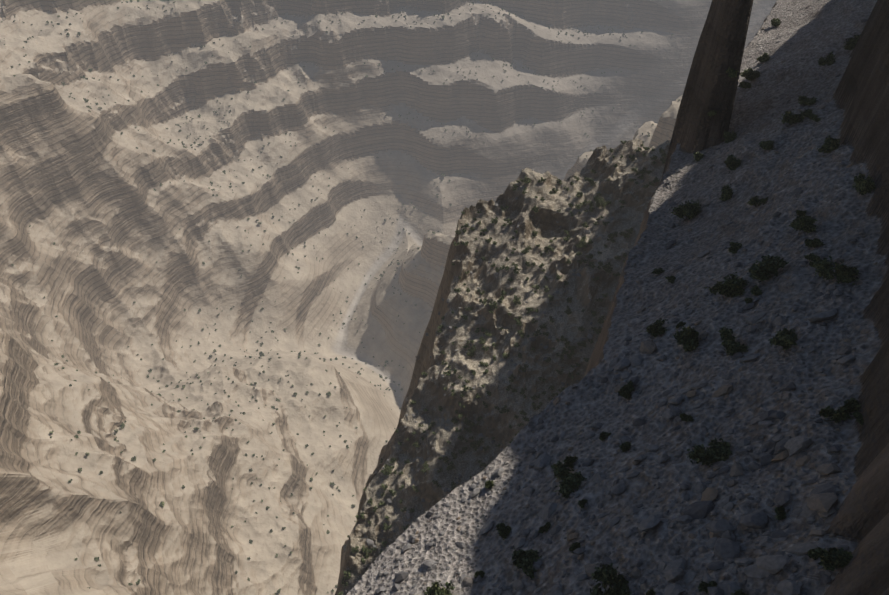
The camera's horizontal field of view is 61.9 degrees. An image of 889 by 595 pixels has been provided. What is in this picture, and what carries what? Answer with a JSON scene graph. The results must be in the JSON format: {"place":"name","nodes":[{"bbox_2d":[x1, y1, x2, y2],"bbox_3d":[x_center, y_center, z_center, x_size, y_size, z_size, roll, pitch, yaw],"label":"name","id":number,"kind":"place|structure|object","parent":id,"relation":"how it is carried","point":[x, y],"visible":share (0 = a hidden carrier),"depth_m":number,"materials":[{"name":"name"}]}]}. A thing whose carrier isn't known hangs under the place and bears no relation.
{"place":"outdoors","nodes":[
{"label":"outdoors","id":0,"kind":"place"},
{"bbox_2d":[0,0,888,594],"bbox_3d":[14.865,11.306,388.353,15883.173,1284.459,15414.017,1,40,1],"label":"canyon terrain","id":1,"kind":"structure","parent":0,"point":[78,182],"depth_m":807.30,"materials":[{"name":"beige stone"}]},
{"bbox_2d":[1,0,754,594],"bbox_3d":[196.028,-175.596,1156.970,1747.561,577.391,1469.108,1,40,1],"label":"shrubs","id":2,"kind":"object","parent":1,"relation":"on","point":[261,354],"visible":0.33,"depth_m":1173.46,"materials":[{"name":"green plant"}]},
{"bbox_2d":[423,580,454,594],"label":"shrub","id":3,"kind":"object","parent":1,"relation":"on","point":[434,589],"visible":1,"depth_m":38.10,"materials":[{"name":"green plant"}]},
{"bbox_2d":[474,571,484,577],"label":"shrub","id":4,"kind":"object","parent":1,"relation":"on","point":[480,573],"visible":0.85,"depth_m":38.69,"materials":[{"name":"green plant"}]},
{"bbox_2d":[485,480,493,488],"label":"shrub","id":5,"kind":"object","parent":1,"relation":"on","point":[488,484],"visible":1,"depth_m":44.38,"materials":[{"name":"green plant"}]},
{"bbox_2d":[344,158,657,592],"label":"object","id":6,"kind":"object","parent":1,"relation":"on","point":[369,542],"visible":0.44,"depth_m":181.98,"materials":[{"name":"green plant"}]},
{"bbox_2d":[338,140,666,594],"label":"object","id":7,"kind":"object","parent":1,"relation":"on","point":[454,420],"visible":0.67,"depth_m":185.56,"materials":[{"name":"green plant"}]},
{"bbox_2d":[496,523,511,539],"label":"shrub","id":8,"kind":"object","parent":1,"relation":"on","point":[504,531],"visible":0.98,"depth_m":40.44,"materials":[{"name":"green plant"}]},
{"bbox_2d":[512,547,541,579],"bbox_3d":[4.196,13.202,37.045,1.992,0.854,1.481,21,44,23],"label":"shrub","id":9,"kind":"object","parent":1,"relation":"on","point":[525,560],"visible":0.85,"depth_m":36.95,"materials":[{"name":"green plant"}]},
{"bbox_2d":[538,521,550,533],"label":"shrub","id":10,"kind":"object","parent":1,"relation":"on","point":[543,528],"visible":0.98,"depth_m":38.70,"materials":[{"name":"green plant"}]},
{"bbox_2d":[551,461,586,499],"bbox_3d":[6.580,9.925,40.469,2.044,1.050,2.445,-25,46,-27],"label":"shrub","id":11,"kind":"object","parent":1,"relation":"on","point":[569,482],"visible":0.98,"depth_m":40.19,"materials":[{"name":"green plant"}]},
{"bbox_2d":[564,456,577,467],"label":"shrub","id":12,"kind":"object","parent":1,"relation":"on","point":[569,461],"visible":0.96,"depth_m":41.95,"materials":[{"name":"green plant"}]},
{"bbox_2d":[569,542,580,553],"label":"shrub","id":13,"kind":"object","parent":1,"relation":"on","point":[574,546],"visible":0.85,"depth_m":35.56,"materials":[{"name":"green plant"}]},
{"bbox_2d":[576,236,586,247],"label":"shrub","id":14,"kind":"object","parent":1,"relation":"on","point":[583,243],"visible":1,"depth_m":192.69,"materials":[{"name":"green plant"}]},
{"bbox_2d":[578,499,587,507],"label":"shrub","id":15,"kind":"object","parent":1,"relation":"on","point":[581,503],"visible":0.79,"depth_m":38.31,"materials":[{"name":"green plant"}]},
{"bbox_2d":[593,195,606,207],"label":"shrub","id":16,"kind":"object","parent":1,"relation":"on","point":[599,202],"visible":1,"depth_m":198.70,"materials":[{"name":"green plant"}]},
{"bbox_2d":[599,431,610,440],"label":"shrub","id":17,"kind":"object","parent":1,"relation":"on","point":[603,435],"visible":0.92,"depth_m":42.58,"materials":[{"name":"green plant"}]},
{"bbox_2d":[590,563,631,594],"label":"shrub","id":18,"kind":"object","parent":1,"relation":"on","point":[607,575],"visible":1,"depth_m":32.13,"materials":[{"name":"green plant"}]},
{"bbox_2d":[355,0,877,594],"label":"scree stones","id":19,"kind":"object","parent":1,"relation":"on","point":[809,514],"visible":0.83,"depth_m":37.28,"materials":[{"name":"grey stone"}]},
{"bbox_2d":[375,11,864,594],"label":"boulders","id":20,"kind":"object","parent":1,"relation":"on","point":[823,497],"visible":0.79,"depth_m":34.00,"materials":[{"name":"grey stone"}]},
{"bbox_2d":[617,574,628,588],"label":"shrub","id":21,"kind":"object","parent":1,"relation":"on","point":[624,580],"visible":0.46,"depth_m":32.28,"materials":[{"name":"green plant"}]},
{"bbox_2d":[619,442,630,451],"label":"shrub","id":22,"kind":"object","parent":1,"relation":"on","point":[625,446],"visible":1,"depth_m":40.78,"materials":[{"name":"green plant"}]},
{"bbox_2d":[618,380,634,399],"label":"shrub","id":23,"kind":"object","parent":1,"relation":"on","point":[625,391],"visible":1,"depth_m":45.19,"materials":[{"name":"green plant"}]},
{"bbox_2d":[645,588,655,594],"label":"shrub","id":24,"kind":"object","parent":1,"relation":"on","point":[651,592],"visible":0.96,"depth_m":30.65,"materials":[{"name":"green plant"}]},
{"bbox_2d":[646,318,666,336],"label":"shrub","id":25,"kind":"object","parent":1,"relation":"on","point":[656,328],"visible":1,"depth_m":48.43,"materials":[{"name":"green plant"}]},
{"bbox_2d":[651,268,664,274],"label":"shrub","id":26,"kind":"object","parent":1,"relation":"on","point":[658,271],"visible":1,"depth_m":56.72,"materials":[{"name":"green plant"}]},
{"bbox_2d":[665,276,675,283],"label":"shrub","id":27,"kind":"object","parent":1,"relation":"on","point":[671,279],"visible":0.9,"depth_m":54.06,"materials":[{"name":"green plant"}]},
{"bbox_2d":[676,321,685,328],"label":"shrub","id":28,"kind":"object","parent":1,"relation":"on","point":[681,323],"visible":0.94,"depth_m":47.69,"materials":[{"name":"green plant"}]},
{"bbox_2d":[669,199,700,219],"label":"shrub","id":29,"kind":"object","parent":1,"relation":"on","point":[688,210],"visible":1,"depth_m":65.16,"materials":[{"name":"green plant"}]},
{"bbox_2d":[673,325,700,351],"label":"shrub","id":30,"kind":"object","parent":1,"relation":"on","point":[687,338],"visible":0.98,"depth_m":45.27,"materials":[{"name":"green plant"}]},
{"bbox_2d":[680,413,693,421],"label":"shrub","id":31,"kind":"object","parent":1,"relation":"on","point":[685,417],"visible":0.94,"depth_m":39.68,"materials":[{"name":"green plant"}]},
{"bbox_2d":[693,152,703,160],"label":"shrub","id":32,"kind":"object","parent":1,"relation":"on","point":[698,156],"visible":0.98,"depth_m":75.62,"materials":[{"name":"green plant"}]},
{"bbox_2d":[698,581,717,592],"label":"shrub","id":33,"kind":"object","parent":1,"relation":"on","point":[702,586],"visible":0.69,"depth_m":29.35,"materials":[{"name":"green plant"}]},
{"bbox_2d":[686,437,732,466],"bbox_3d":[12.911,7.660,35.863,2.271,1.145,1.656,-5,40,-6],"label":"shrub","id":34,"kind":"object","parent":1,"relation":"on","point":[716,451],"visible":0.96,"depth_m":35.72,"materials":[{"name":"green plant"}]},
{"bbox_2d":[707,110,716,117],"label":"shrub","id":35,"kind":"object","parent":1,"relation":"on","point":[711,113],"visible":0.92,"depth_m":75.43,"materials":[{"name":"green plant"}]},
{"bbox_2d":[719,183,733,201],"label":"shrub","id":36,"kind":"object","parent":1,"relation":"on","point":[726,193],"visible":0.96,"depth_m":63.55,"materials":[{"name":"green plant"}]},
{"bbox_2d":[705,272,748,297],"bbox_3d":[18.474,-0.684,48.137,2.891,1.730,1.767,2,40,3],"label":"shrub","id":37,"kind":"object","parent":1,"relation":"on","point":[732,287],"visible":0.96,"depth_m":47.88,"materials":[{"name":"green plant"}]},
{"bbox_2d":[722,130,736,142],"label":"shrub","id":38,"kind":"object","parent":1,"relation":"on","point":[730,137],"visible":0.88,"depth_m":75.80,"materials":[{"name":"green plant"}]},
{"bbox_2d":[723,154,740,172],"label":"shrub","id":39,"kind":"object","parent":1,"relation":"on","point":[732,162],"visible":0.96,"depth_m":68.39,"materials":[{"name":"green plant"}]},
{"bbox_2d":[716,327,748,355],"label":"shrub","id":40,"kind":"object","parent":1,"relation":"on","point":[730,344],"visible":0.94,"depth_m":42.70,"materials":[{"name":"green plant"}]},
{"bbox_2d":[726,67,738,77],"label":"shrub","id":41,"kind":"object","parent":1,"relation":"on","point":[731,72],"visible":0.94,"depth_m":72.78,"materials":[{"name":"green plant"}]},
{"bbox_2d":[728,242,741,253],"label":"shrub","id":42,"kind":"object","parent":1,"relation":"on","point":[735,247],"visible":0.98,"depth_m":52.83,"materials":[{"name":"green plant"}]},
{"bbox_2d":[731,588,747,594],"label":"shrub","id":43,"kind":"object","parent":1,"relation":"on","point":[738,592],"visible":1,"depth_m":28.32,"materials":[{"name":"green plant"}]},
{"bbox_2d":[738,81,750,88],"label":"shrub","id":44,"kind":"object","parent":1,"relation":"on","point":[743,84],"visible":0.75,"depth_m":88.77,"materials":[{"name":"green plant"}]},
{"bbox_2d":[745,297,752,302],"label":"shrub","id":45,"kind":"object","parent":1,"relation":"on","point":[749,300],"visible":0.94,"depth_m":46.26,"materials":[{"name":"green plant"}]},
{"bbox_2d":[740,68,760,80],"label":"shrub","id":46,"kind":"object","parent":1,"relation":"on","point":[750,74],"visible":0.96,"depth_m":89.48,"materials":[{"name":"green plant"}]},
{"bbox_2d":[750,285,763,295],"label":"shrub","id":47,"kind":"object","parent":1,"relation":"on","point":[756,290],"visible":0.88,"depth_m":46.53,"materials":[{"name":"green plant"}]},
{"bbox_2d":[747,196,767,206],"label":"shrub","id":48,"kind":"object","parent":1,"relation":"on","point":[754,200],"visible":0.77,"depth_m":58.56,"materials":[{"name":"green plant"}]},
{"bbox_2d":[757,52,769,61],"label":"shrub","id":49,"kind":"object","parent":1,"relation":"on","point":[765,57],"visible":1,"depth_m":95.06,"materials":[{"name":"green plant"}]},
{"bbox_2d":[758,140,773,149],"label":"shrub","id":50,"kind":"object","parent":1,"relation":"on","point":[767,145],"visible":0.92,"depth_m":66.84,"materials":[{"name":"green plant"}]},
{"bbox_2d":[747,255,788,281],"bbox_3d":[20.545,-1.887,47.292,2.779,1.419,1.619,-17,43,-20],"label":"shrub","id":51,"kind":"object","parent":1,"relation":"on","point":[765,267],"visible":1,"depth_m":47.09,"materials":[{"name":"green plant"}]},
{"bbox_2d":[771,18,780,26],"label":"shrub","id":52,"kind":"object","parent":1,"relation":"on","point":[775,22],"visible":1,"depth_m":109.02,"materials":[{"name":"green plant"}]},
{"bbox_2d":[774,506,786,519],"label":"shrub","id":53,"kind":"object","parent":1,"relation":"on","point":[780,513],"visible":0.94,"depth_m":30.51,"materials":[{"name":"green plant"}]},
{"bbox_2d":[768,328,797,349],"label":"shrub","id":54,"kind":"object","parent":1,"relation":"on","point":[785,338],"visible":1,"depth_m":39.77,"materials":[{"name":"green plant"}]},
{"bbox_2d":[780,109,803,124],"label":"shrub","id":55,"kind":"object","parent":1,"relation":"on","point":[790,117],"visible":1,"depth_m":69.17,"materials":[{"name":"green plant"}]},
{"bbox_2d":[796,210,806,216],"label":"shrub","id":56,"kind":"object","parent":1,"relation":"on","point":[799,212],"visible":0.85,"depth_m":52.44,"materials":[{"name":"green plant"}]},
{"bbox_2d":[789,214,817,232],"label":"shrub","id":57,"kind":"object","parent":1,"relation":"on","point":[805,224],"visible":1,"depth_m":49.71,"materials":[{"name":"green plant"}]},
{"bbox_2d":[800,109,812,116],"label":"shrub","id":58,"kind":"object","parent":1,"relation":"on","point":[804,113],"visible":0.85,"depth_m":68.94,"materials":[{"name":"green plant"}]},
{"bbox_2d":[798,95,817,105],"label":"shrub","id":59,"kind":"object","parent":1,"relation":"on","point":[804,100],"visible":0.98,"depth_m":72.01,"materials":[{"name":"green plant"}]},
{"bbox_2d":[803,253,820,261],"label":"shrub","id":60,"kind":"object","parent":1,"relation":"on","point":[811,256],"visible":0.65,"depth_m":46.19,"materials":[{"name":"green plant"}]},
{"bbox_2d":[807,549,818,559],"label":"shrub","id":61,"kind":"object","parent":1,"relation":"on","point":[814,556],"visible":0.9,"depth_m":27.61,"materials":[{"name":"green plant"}]},
{"bbox_2d":[808,114,820,121],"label":"shrub","id":62,"kind":"object","parent":1,"relation":"on","point":[814,117],"visible":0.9,"depth_m":68.07,"materials":[{"name":"green plant"}]},
{"bbox_2d":[805,238,824,247],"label":"shrub","id":63,"kind":"object","parent":1,"relation":"on","point":[814,243],"visible":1,"depth_m":47.72,"materials":[{"name":"green plant"}]},
{"bbox_2d":[817,51,835,66],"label":"shrub","id":64,"kind":"object","parent":1,"relation":"on","point":[829,59],"visible":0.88,"depth_m":79.64,"materials":[{"name":"green plant"}]},
{"bbox_2d":[817,135,841,152],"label":"shrub","id":65,"kind":"object","parent":1,"relation":"on","point":[831,145],"visible":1,"depth_m":58.89,"materials":[{"name":"green plant"}]},
{"bbox_2d":[812,547,853,570],"bbox_3d":[14.179,9.414,26.573,1.894,0.955,0.923,16,43,18],"label":"shrub","id":66,"kind":"object","parent":1,"relation":"on","point":[832,559],"visible":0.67,"depth_m":26.55,"materials":[{"name":"green plant"}]},
{"bbox_2d":[813,255,860,284],"bbox_3d":[23.142,-1.689,43.582,2.847,1.655,1.558,26,47,28],"label":"shrub","id":67,"kind":"object","parent":1,"relation":"on","point":[842,273],"visible":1,"depth_m":43.38,"materials":[{"name":"green plant"}]},
{"bbox_2d":[818,397,861,422],"bbox_3d":[17.832,5.069,33.264,2.048,1.201,0.986,-6,40,-7],"label":"shrub","id":68,"kind":"object","parent":1,"relation":"on","point":[850,406],"visible":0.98,"depth_m":33.12,"materials":[{"name":"green plant"}]},
{"bbox_2d":[843,34,860,49],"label":"shrub","id":69,"kind":"object","parent":1,"relation":"on","point":[851,42],"visible":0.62,"depth_m":80.87,"materials":[{"name":"green plant"}]},
{"bbox_2d":[853,411,863,424],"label":"shrub","id":70,"kind":"object","parent":1,"relation":"on","point":[857,415],"visible":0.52,"depth_m":32.16,"materials":[{"name":"green plant"}]},
{"bbox_2d":[852,173,875,195],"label":"shrub","id":71,"kind":"object","parent":1,"relation":"on","point":[863,186],"visible":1,"depth_m":49.86,"materials":[{"name":"green plant"}]}
]}

